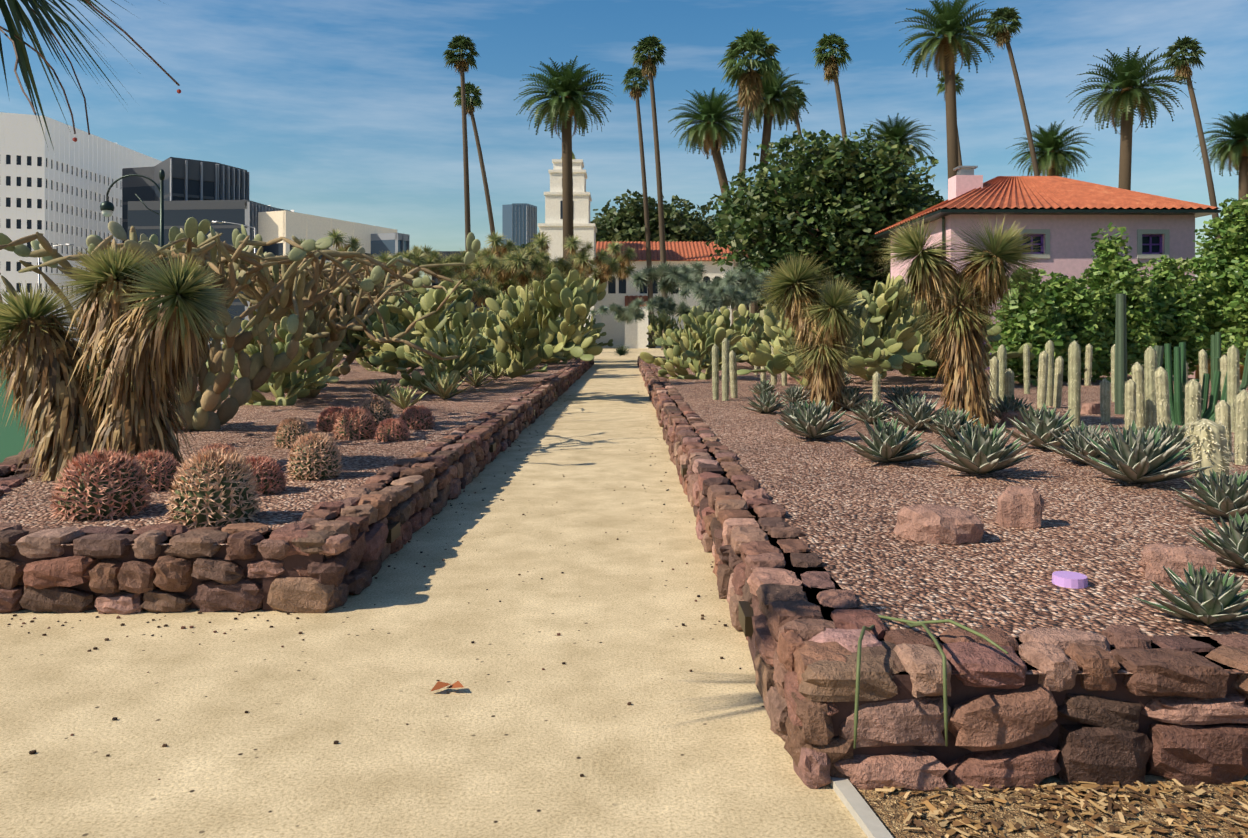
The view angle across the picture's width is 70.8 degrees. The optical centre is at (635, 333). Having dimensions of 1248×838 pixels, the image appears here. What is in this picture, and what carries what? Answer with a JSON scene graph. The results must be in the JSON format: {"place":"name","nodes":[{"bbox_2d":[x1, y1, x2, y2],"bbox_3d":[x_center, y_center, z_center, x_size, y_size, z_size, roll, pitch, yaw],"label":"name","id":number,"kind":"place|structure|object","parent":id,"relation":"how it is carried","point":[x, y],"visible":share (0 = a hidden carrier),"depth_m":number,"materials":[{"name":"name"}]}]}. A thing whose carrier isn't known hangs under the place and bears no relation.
{"place":"outdoors","nodes":[
{"label":"outdoors","id":0,"kind":"place"},
{"bbox_2d":[0,0,180,150],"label":"fronds","id":1,"kind":"object","parent":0,"point":[15,38],"visible":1,"depth_m":3.07,"materials":[{"name":"green plant"}]},
{"bbox_2d":[0,342,223,462],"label":"lawn","id":2,"kind":"structure","parent":0,"point":[12,440],"depth_m":15.08,"materials":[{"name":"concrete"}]},
{"bbox_2d":[100,169,164,246],"bbox_3d":[-20.964,-2.599,36.752,2.836,8.550,0.560,0,0,-1],"label":"ornate street lamp","id":3,"kind":"object","parent":2,"relation":"on","point":[107,207],"visible":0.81,"depth_m":36.71,"materials":[{"name":"grey metal"}]},
{"bbox_2d":[362,244,462,290],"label":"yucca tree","id":4,"kind":"object","parent":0,"point":[416,255],"visible":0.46,"depth_m":42.50,"materials":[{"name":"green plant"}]},
{"bbox_2d":[438,230,516,281],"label":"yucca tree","id":5,"kind":"object","parent":4,"relation":"attached to","point":[499,249],"visible":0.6,"depth_m":45.47,"materials":[{"name":"green plant"}]},
{"bbox_2d":[469,246,574,296],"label":"yucca tree","id":6,"kind":"object","parent":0,"point":[506,266],"visible":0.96,"depth_m":43.09,"materials":[{"name":"green plant"}]},
{"bbox_2d":[530,231,620,281],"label":"yucca tree","id":7,"kind":"object","parent":6,"relation":"attached to","point":[608,267],"visible":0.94,"depth_m":43.90,"materials":[{"name":"green plant"}]},
{"bbox_2d":[522,260,595,291],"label":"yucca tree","id":8,"kind":"object","parent":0,"point":[531,288],"visible":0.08,"depth_m":49.08,"materials":[{"name":"green plant"}]},
{"bbox_2d":[572,240,638,285],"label":"shrub","id":9,"kind":"object","parent":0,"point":[624,261],"visible":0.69,"depth_m":49.88,"materials":[{"name":"green plant"}]},
{"bbox_2d":[0,341,1247,837],"bbox_3d":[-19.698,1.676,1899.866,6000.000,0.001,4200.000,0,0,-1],"label":"ground","id":10,"kind":"structure","parent":0,"point":[510,739],"depth_m":4.07,"materials":[{"name":"sand"}]},
{"bbox_2d":[0,112,536,341],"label":"city buildings","id":11,"kind":"structure","parent":10,"relation":"on","point":[56,195],"depth_m":180.69,"materials":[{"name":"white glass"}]},
{"bbox_2d":[7,383,740,779],"bbox_3d":[-1.779,1.656,16.349,5.635,0.044,27.143,0,0,-1],"label":"path debris","id":12,"kind":"object","parent":10,"relation":"on","point":[441,685],"visible":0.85,"depth_m":4.99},
{"bbox_2d":[442,34,479,301],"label":"fan palm","id":13,"kind":"object","parent":10,"relation":"on","point":[461,63],"visible":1,"depth_m":86.21,"materials":[{"name":"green plant"}]},
{"bbox_2d":[453,81,496,281],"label":"fan palm","id":14,"kind":"object","parent":10,"relation":"on","point":[474,100],"visible":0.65,"depth_m":98.06,"materials":[{"name":"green plant"}]},
{"bbox_2d":[514,56,612,264],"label":"canary palm","id":15,"kind":"object","parent":10,"relation":"on","point":[566,97],"visible":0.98,"depth_m":74.12,"materials":[{"name":"green plant"}]},
{"bbox_2d":[589,302,644,324],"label":"shrub","id":16,"kind":"object","parent":10,"relation":"on","point":[622,313],"visible":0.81,"depth_m":56.76,"materials":[{"name":"green plant"}]},
{"bbox_2d":[0,356,1247,790],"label":"stone walls","id":17,"kind":"structure","parent":10,"relation":"on","point":[1172,706],"depth_m":3.64,"materials":[{"name":"stone"}]},
{"bbox_2d":[386,364,753,636],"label":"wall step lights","id":18,"kind":"object","parent":17,"relation":"attached to","point":[745,612],"depth_m":4.68,"materials":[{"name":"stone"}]},
{"bbox_2d":[0,357,1247,674],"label":"gravel beds","id":19,"kind":"object","parent":10,"relation":"on","point":[838,499],"visible":0.38,"depth_m":6.58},
{"bbox_2d":[48,448,155,521],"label":"barrel cactus","id":20,"kind":"object","parent":19,"relation":"on","point":[101,485],"visible":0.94,"depth_m":6.05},
{"bbox_2d":[0,242,232,482],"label":"yucca","id":21,"kind":"object","parent":19,"relation":"on","point":[143,331],"visible":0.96,"depth_m":7.75,"materials":[{"name":"green plant"}]},
{"bbox_2d":[135,449,180,491],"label":"barrel cactus","id":22,"kind":"object","parent":19,"relation":"on","point":[160,469],"visible":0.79,"depth_m":7.12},
{"bbox_2d":[162,447,262,528],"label":"barrel cactus","id":23,"kind":"object","parent":19,"relation":"on","point":[212,488],"visible":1,"depth_m":5.79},
{"bbox_2d":[0,217,480,430],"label":"prickly pear cactus","id":24,"kind":"object","parent":19,"relation":"on","point":[256,370],"visible":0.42,"depth_m":11.54,"materials":[{"name":"green plant"}]},
{"bbox_2d":[241,455,288,495],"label":"barrel cactus","id":25,"kind":"object","parent":19,"relation":"on","point":[270,476],"visible":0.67,"depth_m":6.97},
{"bbox_2d":[215,316,342,405],"bbox_3d":[-6.427,0.586,15.854,2.032,1.790,2.983,0,0,-36],"label":"opuntia","id":26,"kind":"object","parent":19,"relation":"on","point":[301,384],"visible":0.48,"depth_m":15.52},
{"bbox_2d":[273,416,309,448],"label":"barrel cactus","id":27,"kind":"object","parent":19,"relation":"on","point":[290,430],"visible":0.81,"depth_m":9.75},
{"bbox_2d":[285,430,343,480],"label":"barrel cactus","id":28,"kind":"object","parent":19,"relation":"on","point":[314,457],"visible":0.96,"depth_m":7.65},
{"bbox_2d":[235,278,435,376],"bbox_3d":[-8.387,-0.103,22.787,5.722,3.040,5.997,0,0,-32],"label":"prickly pear cactus","id":29,"kind":"object","parent":19,"relation":"on","point":[344,368],"visible":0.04,"depth_m":22.64,"materials":[{"name":"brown plant"}]},
{"bbox_2d":[236,255,461,397],"bbox_3d":[-6.448,-0.049,17.617,5.697,2.923,5.436,0,0,-13],"label":"prickly pear cactus","id":30,"kind":"object","parent":19,"relation":"on","point":[324,314],"visible":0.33,"depth_m":16.87,"materials":[{"name":"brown plant"}]},
{"bbox_2d":[331,405,376,439],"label":"barrel cactus","id":31,"kind":"object","parent":19,"relation":"on","point":[353,423],"visible":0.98,"depth_m":10.56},
{"bbox_2d":[360,395,393,426],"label":"barrel cactus","id":32,"kind":"object","parent":19,"relation":"on","point":[378,407],"visible":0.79,"depth_m":11.99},
{"bbox_2d":[305,290,468,374],"bbox_3d":[-7.018,-0.204,24.604,4.745,2.778,5.389,0,0,1],"label":"prickly pear cactus","id":33,"kind":"object","parent":19,"relation":"on","point":[356,337],"visible":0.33,"depth_m":23.29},
{"bbox_2d":[374,418,410,441],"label":"barrel cactus","id":34,"kind":"object","parent":19,"relation":"on","point":[391,429],"visible":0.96,"depth_m":10.37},
{"bbox_2d":[380,384,427,408],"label":"agave","id":35,"kind":"object","parent":19,"relation":"on","point":[403,399],"visible":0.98,"depth_m":14.33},
{"bbox_2d":[399,405,434,429],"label":"barrel cactus","id":36,"kind":"object","parent":19,"relation":"on","point":[415,417],"visible":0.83,"depth_m":11.63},
{"bbox_2d":[399,323,486,393],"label":"prickly pear cactus","id":37,"kind":"object","parent":19,"relation":"on","point":[462,364],"visible":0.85,"depth_m":18.95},
{"bbox_2d":[421,372,473,398],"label":"agave","id":38,"kind":"object","parent":19,"relation":"on","point":[446,388],"visible":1,"depth_m":16.75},
{"bbox_2d":[423,303,480,328],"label":"prickly pear cactus","id":39,"kind":"object","parent":19,"relation":"on","point":[464,324],"visible":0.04,"depth_m":40.29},
{"bbox_2d":[440,270,503,307],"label":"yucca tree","id":40,"kind":"object","parent":19,"relation":"on","point":[482,293],"visible":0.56,"depth_m":40.12,"materials":[{"name":"green plant"}]},
{"bbox_2d":[369,267,606,378],"bbox_3d":[-3.467,-0.204,21.351,5.389,2.778,4.745,0,0,-40],"label":"prickly pear cactus","id":41,"kind":"object","parent":19,"relation":"on","point":[571,302],"visible":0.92,"depth_m":21.22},
{"bbox_2d":[471,285,599,362],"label":"prickly pear cactus","id":42,"kind":"object","parent":19,"relation":"on","point":[514,293],"visible":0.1,"depth_m":32.26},
{"bbox_2d":[646,310,684,346],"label":"shrub","id":43,"kind":"object","parent":19,"relation":"on","point":[663,321],"visible":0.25,"depth_m":45.20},
{"bbox_2d":[640,305,748,379],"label":"prickly pear cactus","id":44,"kind":"object","parent":19,"relation":"on","point":[684,351],"visible":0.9,"depth_m":24.22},
{"bbox_2d":[675,282,757,313],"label":"shrub","id":45,"kind":"object","parent":19,"relation":"on","point":[710,302],"visible":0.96,"depth_m":38.96,"materials":[{"name":"green plant"}]},
{"bbox_2d":[695,304,779,367],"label":"prickly pear cactus","id":46,"kind":"object","parent":19,"relation":"on","point":[754,323],"visible":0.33,"depth_m":33.00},
{"bbox_2d":[742,391,788,412],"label":"agave","id":47,"kind":"object","parent":19,"relation":"on","point":[767,403],"visible":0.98,"depth_m":13.84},
{"bbox_2d":[776,399,856,439],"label":"agave","id":48,"kind":"object","parent":19,"relation":"on","point":[812,421],"visible":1,"depth_m":10.33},
{"bbox_2d":[736,273,937,386],"bbox_3d":[4.222,-0.054,18.212,4.270,2.500,4.850,0,0,15],"label":"prickly pear cactus","id":49,"kind":"object","parent":19,"relation":"on","point":[895,348],"visible":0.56,"depth_m":18.61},
{"bbox_2d":[832,386,871,409],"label":"agave","id":50,"kind":"object","parent":19,"relation":"on","point":[851,398],"visible":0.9,"depth_m":14.32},
{"bbox_2d":[844,398,891,423],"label":"agave","id":51,"kind":"object","parent":19,"relation":"on","point":[871,411],"visible":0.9,"depth_m":12.25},
{"bbox_2d":[841,417,937,462],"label":"agave","id":52,"kind":"object","parent":19,"relation":"on","point":[891,442],"visible":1,"depth_m":8.50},
{"bbox_2d":[756,213,1047,427],"bbox_3d":[3.639,0.082,13.241,2.190,3.576,5.098,0,0,-32],"label":"yucca","id":53,"kind":"object","parent":19,"relation":"on","point":[960,313],"visible":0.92,"depth_m":11.91,"materials":[{"name":"green plant"}]},
{"bbox_2d":[881,393,949,429],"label":"agave","id":54,"kind":"object","parent":19,"relation":"on","point":[915,412],"visible":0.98,"depth_m":11.41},
{"bbox_2d":[854,615,1007,748],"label":"plant stems","id":55,"kind":"object","parent":19,"relation":"on","point":[911,624],"visible":0.96,"depth_m":3.20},
{"bbox_2d":[893,503,983,544],"bbox_3d":[1.897,1.212,5.473,0.475,0.259,0.398,0,0,-7],"label":"boulder","id":56,"kind":"object","parent":19,"relation":"on","point":[929,523],"visible":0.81,"depth_m":5.33,"materials":[{"name":"stone"}]},
{"bbox_2d":[843,283,1034,380],"bbox_3d":[7.043,-0.104,21.487,4.428,2.593,5.030,0,0,-37],"label":"prickly pear cactus","id":57,"kind":"object","parent":19,"relation":"on","point":[907,368],"visible":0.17,"depth_m":20.62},
{"bbox_2d":[924,408,983,438],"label":"agave","id":58,"kind":"object","parent":19,"relation":"on","point":[944,422],"visible":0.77,"depth_m":10.48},
{"bbox_2d":[924,420,1034,474],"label":"agave","id":59,"kind":"object","parent":19,"relation":"on","point":[977,449],"visible":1,"depth_m":7.76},
{"bbox_2d":[996,486,1043,528],"bbox_3d":[2.563,1.191,5.842,0.293,0.339,0.196,0,0,15],"label":"boulder","id":60,"kind":"object","parent":19,"relation":"on","point":[1020,506],"visible":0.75,"depth_m":5.77,"materials":[{"name":"stone"}]},
{"bbox_2d":[987,267,1076,385],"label":"conifer shrub","id":61,"kind":"object","parent":19,"relation":"on","point":[1037,322],"visible":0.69,"depth_m":21.62,"materials":[{"name":"green plant"}]},
{"bbox_2d":[1037,351,1048,408],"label":"column cactus","id":62,"kind":"object","parent":19,"relation":"on","point":[1042,372],"depth_m":14.79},
{"bbox_2d":[1004,403,1090,448],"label":"agave","id":63,"kind":"object","parent":19,"relation":"on","point":[1038,426],"visible":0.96,"depth_m":9.52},
{"bbox_2d":[1052,571,1087,588],"bbox_3d":[2.212,1.259,4.467,0.169,0.055,0.169,0,0,-1],"label":"purple drain cap","id":64,"kind":"object","parent":19,"relation":"on","point":[1070,579],"visible":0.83,"depth_m":4.42,"materials":[{"name":"purple plastic"}]},
{"bbox_2d":[1067,340,1081,428],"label":"column cactus","id":65,"kind":"object","parent":19,"relation":"on","point":[1074,377],"depth_m":11.47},
{"bbox_2d":[1041,421,1110,463],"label":"agave","id":66,"kind":"object","parent":19,"relation":"on","point":[1078,443],"visible":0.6,"depth_m":8.45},
{"bbox_2d":[1042,271,1113,382],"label":"leafy shrub","id":67,"kind":"object","parent":19,"relation":"on","point":[1075,303],"visible":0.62,"depth_m":22.54,"materials":[{"name":"green plant"}]},
{"bbox_2d":[1080,222,1165,377],"bbox_3d":[13.126,-0.828,24.135,2.444,4.452,2.257,0,0,25],"label":"leafy shrub","id":68,"kind":"object","parent":19,"relation":"on","point":[1112,273],"visible":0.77,"depth_m":23.55,"materials":[{"name":"green plant"}]},
{"bbox_2d":[1122,379,1137,429],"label":"column cactus","id":69,"kind":"object","parent":19,"relation":"on","point":[1130,394],"depth_m":10.86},
{"bbox_2d":[1131,362,1145,431],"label":"column cactus","id":70,"kind":"object","parent":19,"relation":"on","point":[1137,370],"depth_m":11.23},
{"bbox_2d":[1115,294,1163,414],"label":"columnar cactus","id":71,"kind":"object","parent":19,"relation":"on","point":[1121,350],"visible":0.6,"depth_m":13.80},
{"bbox_2d":[1070,420,1212,483],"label":"agave","id":72,"kind":"object","parent":19,"relation":"on","point":[1132,454],"visible":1,"depth_m":7.26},
{"bbox_2d":[1144,346,1157,429],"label":"column cactus","id":73,"kind":"object","parent":19,"relation":"on","point":[1150,364],"depth_m":10.99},
{"bbox_2d":[1152,367,1171,427],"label":"column cactus","id":74,"kind":"object","parent":19,"relation":"on","point":[1162,393],"depth_m":9.93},
{"bbox_2d":[1138,421,1190,456],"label":"agave","id":75,"kind":"object","parent":19,"relation":"on","point":[1173,430],"visible":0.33,"depth_m":8.76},
{"bbox_2d":[1127,255,1210,376],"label":"leafy shrub","id":76,"kind":"object","parent":19,"relation":"on","point":[1171,296],"visible":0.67,"depth_m":24.62,"materials":[{"name":"green plant"}]},
{"bbox_2d":[1138,542,1216,582],"bbox_3d":[2.839,1.218,4.587,0.378,0.226,0.235,0,0,17],"label":"boulder","id":77,"kind":"object","parent":19,"relation":"on","point":[1155,559],"visible":0.62,"depth_m":4.51,"materials":[{"name":"stone"}]},
{"bbox_2d":[1134,562,1247,624],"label":"agave","id":78,"kind":"object","parent":19,"relation":"on","point":[1212,597],"visible":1,"depth_m":3.80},
{"bbox_2d":[1181,379,1203,456],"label":"column cactus","id":79,"kind":"object","parent":19,"relation":"on","point":[1193,398],"depth_m":9.02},
{"bbox_2d":[1164,342,1226,425],"bbox_3d":[7.829,0.716,12.200,0.765,1.179,0.399,0,0,6],"label":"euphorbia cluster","id":80,"kind":"object","parent":19,"relation":"on","point":[1177,404],"visible":0.79,"depth_m":12.14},
{"bbox_2d":[1170,468,1247,519],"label":"agave","id":81,"kind":"object","parent":19,"relation":"on","point":[1223,496],"visible":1,"depth_m":5.94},
{"bbox_2d":[1180,418,1238,482],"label":"cactus","id":82,"kind":"object","parent":19,"relation":"on","point":[1208,438],"visible":0.88,"depth_m":7.50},
{"bbox_2d":[1186,511,1247,570],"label":"agave","id":83,"kind":"object","parent":19,"relation":"on","point":[1230,546],"visible":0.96,"depth_m":4.69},
{"bbox_2d":[1213,400,1234,461],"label":"column cactus","id":84,"kind":"object","parent":19,"relation":"on","point":[1223,411],"depth_m":8.67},
{"bbox_2d":[1211,332,1247,399],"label":"cactus","id":85,"kind":"object","parent":19,"relation":"on","point":[1215,350],"visible":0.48,"depth_m":16.93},
{"bbox_2d":[1225,345,1240,431],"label":"column cactus","id":86,"kind":"object","parent":19,"relation":"on","point":[1233,384],"depth_m":11.30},
{"bbox_2d":[1232,389,1247,464],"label":"column cactus","id":87,"kind":"object","parent":19,"relation":"on","point":[1240,438],"depth_m":8.48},
{"bbox_2d":[621,67,655,347],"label":"fan palm","id":88,"kind":"object","parent":10,"relation":"on","point":[636,93],"visible":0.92,"depth_m":98.24,"materials":[{"name":"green plant"}]},
{"bbox_2d":[538,152,747,347],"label":"building with tower","id":89,"kind":"structure","parent":10,"relation":"on","point":[633,334],"depth_m":99.94,"materials":[{"name":"white paint"}]},
{"bbox_2d":[631,34,668,349],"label":"fan palm","id":90,"kind":"object","parent":10,"relation":"on","point":[649,61],"visible":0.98,"depth_m":86.39,"materials":[{"name":"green plant"}]},
{"bbox_2d":[590,189,719,243],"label":"tree","id":91,"kind":"object","parent":10,"relation":"on","point":[623,223],"visible":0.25,"depth_m":123.75,"materials":[{"name":"green plant"}]},
{"bbox_2d":[628,294,691,317],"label":"dragon tree","id":92,"kind":"object","parent":10,"relation":"on","point":[661,303],"visible":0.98,"depth_m":52.26,"materials":[{"name":"green plant"}]},
{"bbox_2d":[628,260,719,298],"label":"shrub","id":93,"kind":"object","parent":10,"relation":"on","point":[669,280],"visible":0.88,"depth_m":48.20,"materials":[{"name":"green plant"}]},
{"bbox_2d":[668,88,754,318],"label":"canary palm","id":94,"kind":"object","parent":10,"relation":"on","point":[709,133],"visible":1,"depth_m":85.28,"materials":[{"name":"green plant"}]},
{"bbox_2d":[718,28,783,330],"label":"fan palm","id":95,"kind":"object","parent":10,"relation":"on","point":[749,83],"visible":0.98,"depth_m":68.32,"materials":[{"name":"green plant"}]},
{"bbox_2d":[719,267,782,309],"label":"shrub","id":96,"kind":"object","parent":10,"relation":"on","point":[750,281],"visible":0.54,"depth_m":41.40,"materials":[{"name":"green plant"}]},
{"bbox_2d":[731,67,811,315],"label":"canary palm","id":97,"kind":"object","parent":10,"relation":"on","point":[772,106],"visible":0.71,"depth_m":87.00,"materials":[{"name":"green plant"}]},
{"bbox_2d":[705,125,942,314],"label":"fig tree","id":98,"kind":"object","parent":10,"relation":"on","point":[830,210],"visible":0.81,"depth_m":44.00,"materials":[{"name":"green plant"}]},
{"bbox_2d":[812,32,851,143],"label":"fan palm","id":99,"kind":"object","parent":10,"relation":"on","point":[830,60],"visible":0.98,"depth_m":82.02,"materials":[{"name":"green plant"}]},
{"bbox_2d":[855,113,936,170],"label":"canary palm","id":100,"kind":"object","parent":10,"relation":"on","point":[896,131],"visible":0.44,"depth_m":90.11,"materials":[{"name":"green plant"}]},
{"bbox_2d":[895,0,1003,178],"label":"canary palm","id":101,"kind":"object","parent":10,"relation":"on","point":[949,43],"visible":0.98,"depth_m":73.99,"materials":[{"name":"green plant"}]},
{"bbox_2d":[984,6,1039,175],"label":"fan palm","id":102,"kind":"object","parent":10,"relation":"on","point":[1007,14],"visible":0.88,"depth_m":86.78,"materials":[{"name":"green plant"}]},
{"bbox_2d":[830,777,1247,837],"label":"mulch patch","id":103,"kind":"object","parent":10,"relation":"on","point":[1174,808],"visible":0.98,"depth_m":3.06,"materials":[{"name":"wood"}]},
{"bbox_2d":[874,166,1220,377],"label":"pink house","id":104,"kind":"structure","parent":10,"relation":"on","point":[1062,219],"depth_m":30.75,"materials":[{"name":"paint"}]},
{"bbox_2d":[1006,120,1092,178],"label":"canary palm","id":105,"kind":"object","parent":10,"relation":"on","point":[1052,160],"visible":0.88,"depth_m":90.45,"materials":[{"name":"green plant"}]},
{"bbox_2d":[1067,46,1195,189],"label":"canary palm","id":106,"kind":"object","parent":10,"relation":"on","point":[1132,93],"visible":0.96,"depth_m":71.86,"materials":[{"name":"green plant"}]},
{"bbox_2d":[1162,36,1220,238],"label":"fan palm","id":107,"kind":"object","parent":10,"relation":"on","point":[1185,43],"visible":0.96,"depth_m":82.38,"materials":[{"name":"green plant"}]},
{"bbox_2d":[1170,194,1247,359],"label":"leafy shrub","id":108,"kind":"object","parent":10,"relation":"on","point":[1217,280],"visible":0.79,"depth_m":25.23,"materials":[{"name":"green plant"}]},
{"bbox_2d":[1196,111,1247,199],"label":"canary palm","id":109,"kind":"object","parent":10,"relation":"on","point":[1234,149],"visible":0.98,"depth_m":86.38,"materials":[{"name":"green plant"}]},
{"bbox_2d":[0,0,1247,317],"label":"sky","id":110,"kind":"structure","parent":0,"point":[345,110],"materials":[{"name":"blue"}]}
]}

